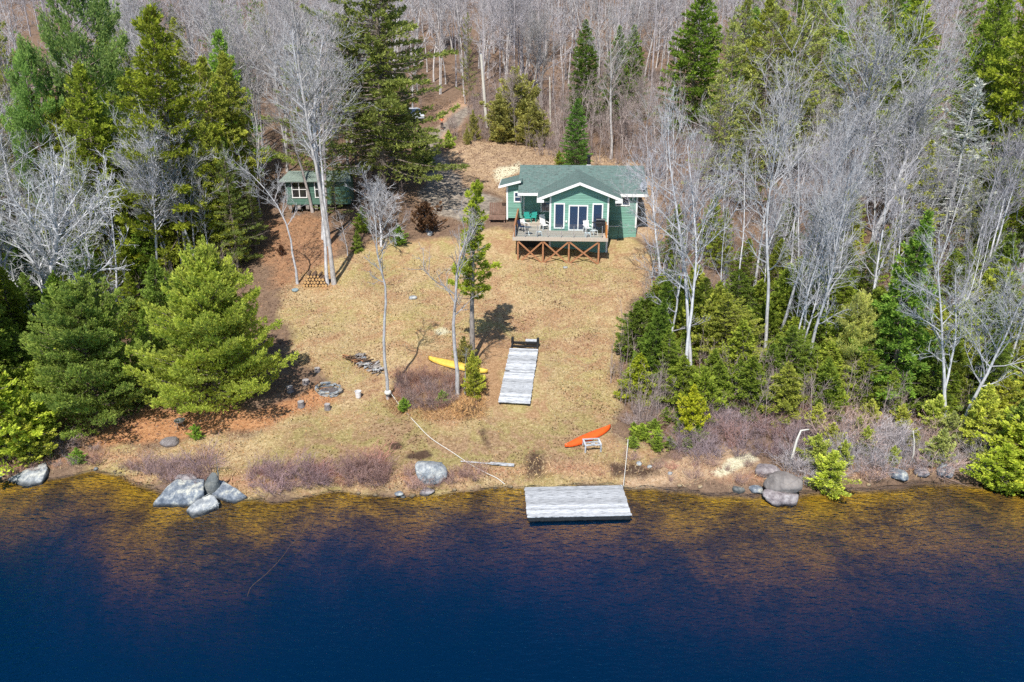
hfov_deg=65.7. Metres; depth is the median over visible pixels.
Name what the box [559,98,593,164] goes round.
spruce tree
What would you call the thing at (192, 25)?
bare tree
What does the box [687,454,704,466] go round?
leafless shrub
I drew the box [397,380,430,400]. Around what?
leafless shrub
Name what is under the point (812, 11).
spruce tree
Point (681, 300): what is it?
spruce tree
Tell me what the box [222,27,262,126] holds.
spruce tree
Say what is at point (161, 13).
bare tree
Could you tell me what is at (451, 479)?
leafless shrub
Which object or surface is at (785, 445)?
leafless shrub
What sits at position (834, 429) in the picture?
cedar bush
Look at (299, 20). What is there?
bare tree
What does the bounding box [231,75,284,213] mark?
bare tree
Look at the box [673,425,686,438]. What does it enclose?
leafless shrub
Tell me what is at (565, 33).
bare tree
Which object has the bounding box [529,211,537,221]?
patio chair
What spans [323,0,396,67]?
bare tree
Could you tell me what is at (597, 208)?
window
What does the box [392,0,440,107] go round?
bare tree
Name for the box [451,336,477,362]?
cedar bush
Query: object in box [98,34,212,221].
bare tree
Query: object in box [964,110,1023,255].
bare tree
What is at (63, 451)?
leafless shrub
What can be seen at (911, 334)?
spruce tree
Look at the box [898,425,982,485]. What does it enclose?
leafless shrub
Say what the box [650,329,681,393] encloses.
spruce tree
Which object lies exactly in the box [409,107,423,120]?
parked car
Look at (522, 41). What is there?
bare tree
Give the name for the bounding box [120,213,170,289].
fir tree
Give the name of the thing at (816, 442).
cedar bush
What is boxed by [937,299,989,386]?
fir tree
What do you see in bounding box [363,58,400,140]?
spruce tree
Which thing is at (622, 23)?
bare tree
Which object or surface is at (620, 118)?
bare tree
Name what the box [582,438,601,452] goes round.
wooden bench frame
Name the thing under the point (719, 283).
fir tree
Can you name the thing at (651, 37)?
bare tree
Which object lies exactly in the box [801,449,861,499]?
cedar bush
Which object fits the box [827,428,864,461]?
leafless shrub
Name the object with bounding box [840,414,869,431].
leafless shrub
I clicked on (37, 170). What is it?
spruce tree
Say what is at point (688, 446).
cedar bush
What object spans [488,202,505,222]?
wooden stoop
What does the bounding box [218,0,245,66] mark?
bare tree
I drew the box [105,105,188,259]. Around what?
bare tree
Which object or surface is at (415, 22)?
bare tree
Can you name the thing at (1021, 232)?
fir tree
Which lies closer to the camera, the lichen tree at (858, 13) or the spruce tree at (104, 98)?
the spruce tree at (104, 98)
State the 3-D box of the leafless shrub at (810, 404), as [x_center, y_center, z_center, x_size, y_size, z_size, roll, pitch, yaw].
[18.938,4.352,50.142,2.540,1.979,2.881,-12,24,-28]
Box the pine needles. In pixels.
[92,383,339,446]
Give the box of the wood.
[0,0,1023,107]
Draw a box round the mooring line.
[623,443,627,485]
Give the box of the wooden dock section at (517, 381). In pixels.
[498,337,538,405]
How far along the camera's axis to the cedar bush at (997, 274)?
57.41 m
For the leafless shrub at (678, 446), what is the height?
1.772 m
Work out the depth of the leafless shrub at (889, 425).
48.80 m
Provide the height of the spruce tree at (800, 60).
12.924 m
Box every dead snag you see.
[788,429,808,464]
[908,431,914,466]
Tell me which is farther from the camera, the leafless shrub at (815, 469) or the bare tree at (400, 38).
the bare tree at (400, 38)
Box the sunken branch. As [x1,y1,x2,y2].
[247,520,308,595]
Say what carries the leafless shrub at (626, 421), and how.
on the ground at (104, 576)
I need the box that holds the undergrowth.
[0,64,1023,424]
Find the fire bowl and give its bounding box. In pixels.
[174,418,184,427]
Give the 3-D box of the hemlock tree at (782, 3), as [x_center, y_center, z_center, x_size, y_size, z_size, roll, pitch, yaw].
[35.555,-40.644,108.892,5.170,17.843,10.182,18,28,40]
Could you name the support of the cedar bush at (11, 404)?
on the ground at (104, 576)
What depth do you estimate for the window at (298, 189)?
78.49 m
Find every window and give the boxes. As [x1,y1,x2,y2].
[291,182,306,197]
[314,182,318,197]
[514,192,521,201]
[540,201,548,211]
[554,203,564,228]
[592,203,602,228]
[615,197,629,205]
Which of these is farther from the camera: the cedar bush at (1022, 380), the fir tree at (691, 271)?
the fir tree at (691, 271)
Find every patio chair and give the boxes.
[517,220,526,231]
[523,212,530,218]
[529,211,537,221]
[539,214,548,228]
[582,220,592,233]
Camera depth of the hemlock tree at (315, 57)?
106.90 m
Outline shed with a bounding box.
[279,170,355,208]
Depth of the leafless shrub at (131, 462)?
46.50 m
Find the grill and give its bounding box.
[592,218,606,231]
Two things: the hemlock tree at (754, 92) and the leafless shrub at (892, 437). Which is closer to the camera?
the leafless shrub at (892, 437)
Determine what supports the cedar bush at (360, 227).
on the ground at (104, 576)
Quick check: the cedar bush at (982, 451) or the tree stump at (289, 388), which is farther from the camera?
the tree stump at (289, 388)
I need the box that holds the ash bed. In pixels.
[321,387,337,392]
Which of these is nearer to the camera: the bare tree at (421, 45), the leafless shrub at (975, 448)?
the leafless shrub at (975, 448)
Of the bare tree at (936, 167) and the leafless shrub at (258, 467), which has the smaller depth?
the leafless shrub at (258, 467)
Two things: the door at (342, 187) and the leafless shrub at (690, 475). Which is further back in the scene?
the door at (342, 187)
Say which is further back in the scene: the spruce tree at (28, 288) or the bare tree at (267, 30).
the bare tree at (267, 30)
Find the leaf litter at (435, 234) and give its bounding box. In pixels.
[1,92,1023,451]
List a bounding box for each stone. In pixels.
[394,491,403,495]
[409,295,416,299]
[420,487,434,495]
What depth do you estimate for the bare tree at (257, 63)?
95.19 m
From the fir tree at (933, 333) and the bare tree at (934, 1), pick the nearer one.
the fir tree at (933, 333)
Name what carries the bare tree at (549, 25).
on the ground at (104, 576)
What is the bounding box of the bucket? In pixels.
[355,390,361,397]
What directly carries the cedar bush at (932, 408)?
on the ground at (104, 576)
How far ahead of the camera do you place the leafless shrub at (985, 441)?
46.76 m
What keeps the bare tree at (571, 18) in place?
on the ground at (104, 576)
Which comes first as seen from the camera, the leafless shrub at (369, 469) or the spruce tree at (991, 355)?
the leafless shrub at (369, 469)
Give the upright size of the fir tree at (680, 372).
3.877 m
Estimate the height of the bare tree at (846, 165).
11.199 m
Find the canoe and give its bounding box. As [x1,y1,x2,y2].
[428,356,487,372]
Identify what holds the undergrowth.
on the ground at (104, 576)
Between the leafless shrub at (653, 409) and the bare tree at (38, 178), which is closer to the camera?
the leafless shrub at (653, 409)
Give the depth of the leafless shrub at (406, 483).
44.65 m
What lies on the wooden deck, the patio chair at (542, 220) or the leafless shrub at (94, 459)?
the patio chair at (542, 220)
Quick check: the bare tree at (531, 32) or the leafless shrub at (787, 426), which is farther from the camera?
the bare tree at (531, 32)
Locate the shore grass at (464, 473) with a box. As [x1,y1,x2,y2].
[1,444,992,494]
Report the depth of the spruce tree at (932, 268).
65.24 m
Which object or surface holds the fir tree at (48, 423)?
on the ground at (104, 576)
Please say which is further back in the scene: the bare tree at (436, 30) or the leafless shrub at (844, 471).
the bare tree at (436, 30)
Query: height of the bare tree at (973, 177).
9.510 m
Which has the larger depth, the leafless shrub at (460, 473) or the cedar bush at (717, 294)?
the cedar bush at (717, 294)
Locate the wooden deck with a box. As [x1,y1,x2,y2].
[512,209,607,263]
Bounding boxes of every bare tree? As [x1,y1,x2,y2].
[0,0,32,62]
[0,1,24,68]
[0,13,95,134]
[0,57,41,213]
[0,89,57,269]
[0,120,65,284]
[0,120,132,316]
[0,163,75,275]
[0,166,76,275]
[32,128,93,264]
[36,0,111,62]
[45,160,108,271]
[49,0,120,77]
[55,52,108,180]
[68,169,114,278]
[82,147,138,300]
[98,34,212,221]
[99,149,171,272]
[101,0,167,132]
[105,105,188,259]
[108,0,150,71]
[109,44,182,200]
[113,131,171,267]
[115,97,192,254]
[120,11,151,134]
[124,3,172,71]
[145,98,217,249]
[145,164,202,263]
[161,137,214,251]
[166,0,223,84]
[173,0,268,148]
[182,0,222,54]
[182,175,226,243]
[202,0,275,143]
[210,9,273,169]
[211,30,256,114]
[220,112,310,283]
[222,0,249,36]
[227,3,384,245]
[228,31,276,167]
[229,36,313,212]
[231,0,288,171]
[231,0,354,284]
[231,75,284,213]
[233,4,272,133]
[234,0,275,145]
[241,0,319,151]
[249,0,321,163]
[249,0,363,239]
[251,0,289,91]
[252,0,316,137]
[267,20,328,284]
[275,0,317,130]
[277,0,360,216]
[304,0,335,131]
[308,0,372,141]
[316,21,371,164]
[320,0,352,142]
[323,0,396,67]
[332,212,351,255]
[346,163,405,246]
[357,0,396,151]
[358,176,409,399]
[386,0,413,77]
[386,1,408,89]
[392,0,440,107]
[395,0,421,90]
[396,0,414,48]
[404,200,485,396]
[406,0,432,71]
[406,0,433,55]
[417,0,452,93]
[419,0,449,83]
[422,0,452,49]
[424,1,462,81]
[432,0,472,71]
[434,4,440,51]
[442,0,473,96]
[449,1,465,67]
[454,50,466,103]
[461,348,468,393]
[470,0,506,51]
[470,1,493,68]
[474,0,512,78]
[474,6,505,98]
[480,0,530,77]
[482,0,517,74]
[485,60,501,96]
[485,67,493,100]
[496,0,513,66]
[496,37,513,78]
[499,58,533,140]
[501,77,521,142]
[503,0,539,73]
[503,41,521,70]
[505,90,517,136]
[511,6,540,73]
[512,3,560,87]
[520,0,537,78]
[521,0,554,99]
[524,1,558,98]
[525,0,547,73]
[529,20,570,103]
[534,0,568,66]
[536,71,547,106]
[541,0,577,90]
[542,0,587,67]
[542,62,561,141]
[545,109,561,151]
[551,0,584,78]
[551,47,571,130]
[557,5,577,56]
[558,93,570,128]
[559,0,598,83]
[561,71,573,123]
[563,0,596,78]
[563,62,586,95]
[563,78,587,135]
[575,0,604,61]
[576,70,595,117]
[578,0,612,82]
[578,0,645,158]
[580,0,611,78]
[581,84,599,160]
[586,64,610,133]
[586,94,602,150]
[588,0,619,49]
[590,76,606,138]
[593,60,609,114]
[594,111,610,159]
[596,0,621,65]
[596,58,607,97]
[600,5,631,91]
[600,105,615,148]
[601,41,622,126]
[603,57,626,132]
[607,3,638,98]
[608,89,631,154]
[611,0,622,36]
[611,115,702,274]
[614,88,625,132]
[615,0,652,65]
[617,0,644,50]
[617,68,631,117]
[617,80,728,364]
[617,87,635,142]
[619,47,639,113]
[619,94,651,153]
[620,104,629,150]
[621,0,638,56]
[621,0,643,49]
[622,0,653,97]
[625,60,662,148]
[627,82,662,183]
[632,59,655,133]
[633,234,669,292]
[634,0,688,83]
[639,3,658,77]
[639,75,667,161]
[644,0,669,67]
[645,105,683,187]
[645,173,723,346]
[646,61,663,111]
[647,91,663,142]
[649,83,659,129]
[651,112,762,365]
[653,0,665,50]
[653,0,685,85]
[654,0,688,86]
[656,71,677,143]
[658,0,676,58]
[659,48,672,101]
[661,75,754,192]
[663,0,686,71]
[664,2,679,52]
[665,0,691,71]
[672,67,692,152]
[675,113,721,250]
[676,149,701,250]
[701,176,746,284]
[702,0,735,78]
[707,138,741,239]
[713,0,743,61]
[719,128,770,288]
[728,73,830,347]
[729,105,812,286]
[735,2,846,256]
[736,0,777,59]
[755,181,789,281]
[757,185,786,267]
[763,88,806,176]
[773,169,809,264]
[775,144,822,262]
[777,134,826,258]
[779,161,849,334]
[780,109,879,331]
[782,164,859,356]
[784,229,823,316]
[785,133,839,254]
[789,107,885,355]
[792,104,860,268]
[796,161,864,336]
[797,210,863,358]
[800,71,839,175]
[801,89,820,169]
[803,0,978,207]
[806,92,878,184]
[808,98,882,196]
[819,104,888,282]
[825,75,869,167]
[826,135,859,251]
[837,0,883,57]
[846,126,897,261]
[848,115,934,288]
[854,15,991,244]
[866,84,912,203]
[867,184,925,290]
[873,192,916,285]
[876,133,904,235]
[878,74,974,217]
[878,160,934,273]
[882,170,913,280]
[894,218,985,416]
[895,0,945,53]
[895,136,917,218]
[911,133,954,209]
[911,135,964,226]
[921,258,1021,415]
[927,93,949,152]
[932,0,983,128]
[932,21,979,139]
[933,147,991,278]
[936,73,1016,177]
[937,241,1023,425]
[938,134,974,227]
[954,198,1001,315]
[955,169,1022,300]
[961,138,986,239]
[962,105,1023,261]
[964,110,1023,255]
[970,194,1004,285]
[975,143,1014,243]
[1006,245,1023,368]
[1007,264,1023,400]
[1011,145,1023,231]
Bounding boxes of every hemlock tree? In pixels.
[0,20,43,225]
[0,67,44,196]
[42,12,78,88]
[46,48,71,170]
[87,10,130,108]
[144,129,185,236]
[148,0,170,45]
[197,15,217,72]
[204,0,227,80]
[211,141,269,269]
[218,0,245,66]
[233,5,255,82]
[240,178,268,249]
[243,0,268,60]
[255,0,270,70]
[260,0,469,199]
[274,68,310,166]
[296,11,335,121]
[297,56,333,154]
[314,141,353,221]
[318,18,343,115]
[319,4,387,191]
[338,46,376,172]
[357,58,390,158]
[390,78,421,180]
[455,12,478,104]
[681,71,759,200]
[700,57,750,166]
[701,0,761,119]
[705,15,754,177]
[708,80,777,212]
[720,1,746,68]
[755,0,847,177]
[775,0,792,61]
[789,0,814,33]
[792,0,843,125]
[792,0,846,169]
[835,22,876,127]
[843,0,868,40]
[886,31,918,134]
[890,45,952,143]
[918,3,950,73]
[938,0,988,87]
[939,0,972,62]
[944,45,1010,157]
[950,0,1021,123]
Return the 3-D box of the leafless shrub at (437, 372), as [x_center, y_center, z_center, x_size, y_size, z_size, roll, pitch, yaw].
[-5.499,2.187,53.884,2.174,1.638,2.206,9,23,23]
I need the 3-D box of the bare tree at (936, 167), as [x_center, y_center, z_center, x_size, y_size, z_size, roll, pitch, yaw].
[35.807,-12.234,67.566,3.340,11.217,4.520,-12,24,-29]
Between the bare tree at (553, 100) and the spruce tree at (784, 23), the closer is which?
the spruce tree at (784, 23)
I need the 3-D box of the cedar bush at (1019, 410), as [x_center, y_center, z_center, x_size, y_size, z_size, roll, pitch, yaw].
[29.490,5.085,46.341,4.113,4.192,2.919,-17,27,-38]
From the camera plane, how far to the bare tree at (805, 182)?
67.03 m
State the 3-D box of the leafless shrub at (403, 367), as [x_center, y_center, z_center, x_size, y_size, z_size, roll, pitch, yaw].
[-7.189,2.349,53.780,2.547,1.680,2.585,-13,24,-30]
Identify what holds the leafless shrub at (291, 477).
on the ground at (104, 576)
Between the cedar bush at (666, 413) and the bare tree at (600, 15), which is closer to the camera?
the cedar bush at (666, 413)
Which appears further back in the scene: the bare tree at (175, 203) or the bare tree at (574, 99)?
the bare tree at (574, 99)
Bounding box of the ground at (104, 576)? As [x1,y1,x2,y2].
[0,0,1023,681]
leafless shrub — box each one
[0,458,33,475]
[23,452,52,472]
[49,424,84,449]
[57,446,67,454]
[61,453,79,464]
[76,441,111,465]
[83,441,101,450]
[116,459,134,471]
[119,456,145,469]
[123,457,143,472]
[127,451,161,474]
[137,445,153,461]
[146,450,169,467]
[150,455,180,478]
[152,458,191,476]
[153,460,188,482]
[154,452,177,469]
[158,449,186,465]
[170,431,236,476]
[175,465,222,485]
[181,455,205,468]
[182,456,211,478]
[241,468,289,497]
[242,466,257,480]
[245,453,266,475]
[255,449,313,478]
[256,455,281,472]
[261,461,280,480]
[270,471,297,487]
[279,462,297,479]
[280,480,294,491]
[283,452,363,486]
[284,444,319,472]
[285,470,309,487]
[288,463,324,484]
[297,478,315,488]
[306,453,328,471]
[309,461,329,486]
[316,458,340,476]
[320,476,336,485]
[331,475,348,486]
[332,445,375,472]
[332,452,357,466]
[336,452,383,482]
[336,453,356,470]
[339,463,356,480]
[340,474,353,486]
[341,456,397,483]
[349,449,380,470]
[351,439,401,464]
[352,461,383,475]
[353,448,386,468]
[355,469,367,488]
[357,464,390,487]
[372,449,395,474]
[373,467,389,484]
[389,362,413,381]
[389,373,408,388]
[394,365,422,383]
[394,374,411,392]
[394,382,404,398]
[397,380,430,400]
[399,386,418,403]
[402,462,414,475]
[403,471,422,490]
[406,470,432,493]
[408,354,437,380]
[410,369,423,381]
[410,381,427,394]
[411,397,425,407]
[412,374,438,392]
[414,396,437,410]
[415,362,443,380]
[417,369,432,386]
[419,375,438,393]
[420,386,450,408]
[424,389,440,400]
[429,477,446,488]
[430,385,452,398]
[435,382,454,400]
[435,395,451,409]
[440,371,468,388]
[441,465,460,485]
[442,383,463,394]
[447,456,494,478]
[448,466,463,476]
[449,391,461,401]
[459,463,472,477]
[610,412,643,425]
[619,445,641,462]
[629,401,640,415]
[638,408,659,421]
[641,400,674,415]
[650,457,667,469]
[654,409,673,426]
[655,424,707,455]
[661,410,682,427]
[662,458,678,469]
[664,407,740,433]
[666,447,686,460]
[669,412,722,442]
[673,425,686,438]
[673,426,724,462]
[681,466,702,478]
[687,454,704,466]
[694,429,729,459]
[702,453,721,466]
[703,395,749,432]
[703,425,726,444]
[705,398,734,418]
[714,414,751,444]
[718,402,787,435]
[720,420,757,450]
[721,435,744,448]
[723,390,754,412]
[728,405,773,423]
[728,443,749,458]
[732,469,752,483]
[738,410,802,437]
[742,456,758,467]
[745,426,765,440]
[746,417,771,434]
[746,442,762,458]
[749,423,789,457]
[751,399,779,417]
[759,434,857,477]
[767,448,810,473]
[772,409,809,438]
[773,408,830,435]
[773,421,811,457]
[777,436,796,453]
[781,413,821,443]
[783,457,823,484]
[786,457,818,484]
[794,420,826,438]
[797,391,883,436]
[797,443,827,468]
[798,396,832,418]
[804,409,886,450]
[807,412,848,431]
[809,431,847,451]
[812,450,856,477]
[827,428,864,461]
[834,427,900,462]
[836,410,898,457]
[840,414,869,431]
[846,399,887,428]
[846,461,863,472]
[850,402,918,441]
[850,442,897,467]
[856,448,899,482]
[857,430,898,461]
[860,432,911,476]
[872,425,909,446]
[874,409,921,438]
[874,413,919,450]
[888,430,933,459]
[891,453,921,469]
[895,428,944,453]
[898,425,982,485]
[899,437,944,469]
[917,412,960,446]
[933,449,966,467]
[949,446,969,459]
[951,452,988,476]
[955,429,995,457]
[960,426,984,448]
[975,429,999,451]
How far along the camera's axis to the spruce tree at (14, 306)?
56.31 m
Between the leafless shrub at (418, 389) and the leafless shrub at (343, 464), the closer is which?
the leafless shrub at (343, 464)
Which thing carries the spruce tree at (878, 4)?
on the ground at (104, 576)
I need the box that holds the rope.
[391,393,504,483]
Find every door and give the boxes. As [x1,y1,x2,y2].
[339,182,346,203]
[568,205,587,230]
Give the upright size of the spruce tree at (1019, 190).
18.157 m
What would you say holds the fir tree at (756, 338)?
on the ground at (104, 576)
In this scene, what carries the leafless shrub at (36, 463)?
on the ground at (104, 576)
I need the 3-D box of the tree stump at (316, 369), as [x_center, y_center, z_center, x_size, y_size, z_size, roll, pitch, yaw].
[-13.442,1.994,54.789,0.460,0.312,0.448,0,21,0]
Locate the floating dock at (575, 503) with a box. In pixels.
[524,485,631,521]
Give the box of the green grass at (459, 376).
[136,258,626,495]
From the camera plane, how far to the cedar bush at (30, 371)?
50.60 m
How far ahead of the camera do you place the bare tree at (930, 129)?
69.04 m
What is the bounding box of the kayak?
[565,425,610,446]
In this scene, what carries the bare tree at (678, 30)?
on the ground at (104, 576)
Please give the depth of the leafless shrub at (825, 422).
48.91 m
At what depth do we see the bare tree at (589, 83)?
98.42 m
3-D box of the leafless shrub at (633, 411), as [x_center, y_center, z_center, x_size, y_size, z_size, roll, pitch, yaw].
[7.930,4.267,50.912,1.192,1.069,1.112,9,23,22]
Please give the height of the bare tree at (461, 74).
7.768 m
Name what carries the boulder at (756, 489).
on the ground at (104, 576)
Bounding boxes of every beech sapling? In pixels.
[275,244,285,255]
[411,201,447,231]
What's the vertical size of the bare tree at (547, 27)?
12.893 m
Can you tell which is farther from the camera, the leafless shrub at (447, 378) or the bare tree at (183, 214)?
the bare tree at (183, 214)
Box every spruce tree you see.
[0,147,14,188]
[0,191,11,241]
[0,221,15,256]
[0,222,13,266]
[0,266,38,356]
[0,282,26,329]
[0,303,31,396]
[0,327,53,386]
[15,87,103,263]
[15,272,43,328]
[38,95,111,269]
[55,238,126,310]
[56,61,160,278]
[65,74,134,208]
[72,256,119,333]
[89,32,151,172]
[90,130,133,237]
[94,58,134,188]
[95,2,240,278]
[96,118,164,262]
[109,244,140,298]
[115,272,144,338]
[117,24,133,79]
[129,7,153,134]
[145,216,175,258]
[146,41,210,197]
[164,54,255,221]
[165,4,199,77]
[165,16,199,89]
[184,151,223,250]
[185,119,258,271]
[197,28,277,176]
[200,50,272,202]
[216,137,245,230]
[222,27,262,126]
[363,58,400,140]
[381,28,398,129]
[448,179,502,356]
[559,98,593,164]
[562,19,605,126]
[598,25,633,122]
[613,25,649,120]
[621,353,655,395]
[643,273,674,323]
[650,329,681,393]
[651,0,727,139]
[653,204,691,267]
[672,291,699,342]
[689,277,712,332]
[691,196,721,259]
[694,292,773,364]
[701,207,737,272]
[715,0,790,159]
[719,6,772,109]
[722,238,761,289]
[724,269,762,317]
[731,8,808,170]
[754,240,770,278]
[760,238,789,295]
[763,325,821,388]
[769,198,797,258]
[781,0,808,53]
[786,34,811,128]
[789,47,812,137]
[794,5,822,98]
[795,249,815,300]
[796,198,831,259]
[806,5,855,114]
[808,35,854,134]
[819,0,851,79]
[825,271,856,324]
[829,187,867,259]
[833,302,850,324]
[835,239,857,292]
[844,350,891,410]
[845,209,947,411]
[851,241,888,294]
[853,0,886,76]
[863,0,950,199]
[864,0,938,116]
[876,369,902,412]
[905,0,935,69]
[911,251,934,288]
[914,234,939,279]
[916,0,1019,213]
[925,248,970,307]
[934,296,953,320]
[935,0,1023,247]
[946,242,986,298]
[946,370,964,413]
[953,18,1020,136]
[961,297,1020,377]
[968,329,1023,408]
[970,197,1009,247]
[970,215,1004,268]
[970,340,1015,376]
[972,0,1016,69]
[988,123,1023,219]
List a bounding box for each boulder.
[8,462,48,487]
[153,479,204,506]
[175,474,196,479]
[187,493,219,517]
[204,459,219,495]
[212,480,246,503]
[415,461,447,484]
[732,486,744,493]
[748,485,762,493]
[755,463,780,477]
[763,471,802,492]
[763,489,798,506]
[888,468,908,480]
[914,466,929,477]
[936,463,954,477]
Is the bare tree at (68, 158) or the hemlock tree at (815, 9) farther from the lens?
the hemlock tree at (815, 9)
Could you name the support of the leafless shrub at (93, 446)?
on the ground at (104, 576)
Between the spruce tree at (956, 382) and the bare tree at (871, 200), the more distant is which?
the bare tree at (871, 200)
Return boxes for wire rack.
[608,220,618,234]
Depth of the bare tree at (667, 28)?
124.77 m
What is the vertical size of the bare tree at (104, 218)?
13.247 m
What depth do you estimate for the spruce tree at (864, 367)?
50.75 m
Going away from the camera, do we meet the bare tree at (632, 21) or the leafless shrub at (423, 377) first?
the leafless shrub at (423, 377)
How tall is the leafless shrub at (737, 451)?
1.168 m
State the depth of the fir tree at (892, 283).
61.28 m
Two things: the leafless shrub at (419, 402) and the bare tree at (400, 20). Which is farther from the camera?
the bare tree at (400, 20)
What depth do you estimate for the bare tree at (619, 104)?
101.92 m
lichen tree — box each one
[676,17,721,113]
[691,0,723,56]
[710,0,761,79]
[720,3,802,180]
[794,0,847,80]
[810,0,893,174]
[846,6,881,106]
[852,0,905,132]
[882,77,1002,251]
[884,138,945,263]
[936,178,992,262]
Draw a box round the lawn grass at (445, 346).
[105,256,665,501]
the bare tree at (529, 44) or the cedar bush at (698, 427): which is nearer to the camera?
the cedar bush at (698, 427)
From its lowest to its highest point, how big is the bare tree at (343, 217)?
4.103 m
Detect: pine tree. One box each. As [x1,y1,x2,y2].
[0,36,68,211]
[13,0,132,260]
[17,270,172,440]
[122,235,298,414]
[818,288,887,390]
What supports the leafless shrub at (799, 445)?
on the ground at (104, 576)
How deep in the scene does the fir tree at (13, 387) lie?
51.87 m
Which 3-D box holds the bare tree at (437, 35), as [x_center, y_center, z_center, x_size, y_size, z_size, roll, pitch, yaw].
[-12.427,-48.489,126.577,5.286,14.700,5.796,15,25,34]
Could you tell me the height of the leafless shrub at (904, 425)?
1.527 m
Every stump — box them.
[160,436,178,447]
[286,385,293,393]
[297,400,304,408]
[302,378,309,385]
[314,367,319,372]
[324,403,330,410]
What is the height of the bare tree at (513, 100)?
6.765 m
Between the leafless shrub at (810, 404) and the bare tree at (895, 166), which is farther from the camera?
the bare tree at (895, 166)
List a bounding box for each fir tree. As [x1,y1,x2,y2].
[3,251,23,286]
[7,240,44,319]
[10,366,30,397]
[13,220,59,275]
[24,392,61,456]
[27,270,90,365]
[33,329,58,365]
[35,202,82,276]
[59,275,67,281]
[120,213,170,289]
[131,301,167,361]
[138,256,174,349]
[350,230,364,253]
[411,130,435,173]
[443,129,455,147]
[612,300,660,362]
[614,352,661,406]
[623,298,675,387]
[640,272,678,352]
[652,354,705,419]
[654,255,682,301]
[668,303,702,357]
[673,331,700,371]
[687,264,709,329]
[688,263,698,281]
[690,280,734,346]
[695,348,727,384]
[709,360,742,410]
[711,319,767,397]
[720,355,780,421]
[727,360,756,404]
[738,304,763,349]
[745,278,775,314]
[747,317,762,354]
[753,361,809,428]
[757,342,789,397]
[758,264,810,337]
[759,317,813,391]
[762,334,778,361]
[771,276,811,336]
[794,307,832,382]
[798,340,856,414]
[817,320,855,389]
[829,266,858,311]
[870,226,899,273]
[879,345,903,385]
[885,262,911,300]
[887,208,914,256]
[900,345,956,421]
[913,326,947,379]
[923,298,954,347]
[935,333,977,387]
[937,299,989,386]
[940,362,975,414]
[952,382,1005,458]
[955,384,999,430]
[961,336,994,386]
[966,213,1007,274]
[975,231,1023,297]
[977,293,1007,323]
[992,309,1023,371]
[1009,307,1023,364]
[1015,221,1023,263]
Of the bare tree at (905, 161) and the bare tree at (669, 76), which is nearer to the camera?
the bare tree at (905, 161)
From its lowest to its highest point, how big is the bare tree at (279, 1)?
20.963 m
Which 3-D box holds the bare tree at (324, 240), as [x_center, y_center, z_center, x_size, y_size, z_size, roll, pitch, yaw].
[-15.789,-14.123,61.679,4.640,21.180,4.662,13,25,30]
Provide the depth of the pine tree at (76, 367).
48.15 m
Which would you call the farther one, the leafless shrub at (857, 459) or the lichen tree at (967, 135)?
the lichen tree at (967, 135)
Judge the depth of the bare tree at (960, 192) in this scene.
61.44 m
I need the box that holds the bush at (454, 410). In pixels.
[380,373,491,421]
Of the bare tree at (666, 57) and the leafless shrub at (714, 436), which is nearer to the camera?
the leafless shrub at (714, 436)
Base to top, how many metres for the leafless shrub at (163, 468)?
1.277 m
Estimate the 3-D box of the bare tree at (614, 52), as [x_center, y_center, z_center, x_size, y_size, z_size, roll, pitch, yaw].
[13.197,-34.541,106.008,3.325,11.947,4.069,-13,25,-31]
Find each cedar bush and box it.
[0,319,32,369]
[0,370,59,475]
[0,417,57,467]
[17,360,56,403]
[66,447,87,464]
[185,424,205,439]
[350,207,371,232]
[389,225,408,245]
[397,397,410,411]
[435,390,448,403]
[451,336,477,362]
[461,350,486,398]
[462,127,471,144]
[466,110,481,140]
[478,93,520,142]
[479,65,549,140]
[506,73,548,121]
[512,100,554,146]
[553,151,565,164]
[614,292,669,333]
[626,434,639,450]
[628,423,653,442]
[630,421,638,431]
[644,418,663,430]
[648,436,664,451]
[652,426,663,439]
[658,406,670,424]
[665,436,676,450]
[668,278,697,314]
[671,413,682,422]
[672,421,682,433]
[676,384,710,435]
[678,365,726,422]
[682,285,756,359]
[682,436,693,448]
[689,425,708,441]
[752,299,782,347]
[753,257,848,325]
[795,433,831,467]
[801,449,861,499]
[802,262,854,323]
[804,402,827,432]
[810,356,849,420]
[818,422,847,447]
[837,439,854,470]
[852,415,864,437]
[855,425,875,456]
[856,398,881,426]
[866,287,902,357]
[885,445,901,466]
[889,286,930,313]
[890,404,913,429]
[906,427,920,446]
[918,393,958,431]
[918,427,957,466]
[936,410,966,449]
[952,265,1023,312]
[957,256,1023,306]
[959,442,1023,496]
[963,276,1020,315]
[969,445,993,466]
[972,406,1023,482]
[985,398,1023,448]
[989,372,1023,417]
[998,448,1023,495]
[1009,296,1023,339]
[1013,370,1023,398]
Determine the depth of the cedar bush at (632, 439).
47.67 m
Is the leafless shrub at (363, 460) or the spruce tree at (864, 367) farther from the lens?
the spruce tree at (864, 367)
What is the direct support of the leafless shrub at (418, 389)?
on the ground at (104, 576)
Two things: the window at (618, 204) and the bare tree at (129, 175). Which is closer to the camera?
the bare tree at (129, 175)
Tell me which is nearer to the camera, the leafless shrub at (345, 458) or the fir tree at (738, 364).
the leafless shrub at (345, 458)
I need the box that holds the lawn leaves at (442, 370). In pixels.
[108,256,666,500]
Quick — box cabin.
[498,155,647,252]
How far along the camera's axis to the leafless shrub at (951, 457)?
46.09 m
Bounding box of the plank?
[461,461,513,465]
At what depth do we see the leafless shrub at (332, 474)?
45.09 m
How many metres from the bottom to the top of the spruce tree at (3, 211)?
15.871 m
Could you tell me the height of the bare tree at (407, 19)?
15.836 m

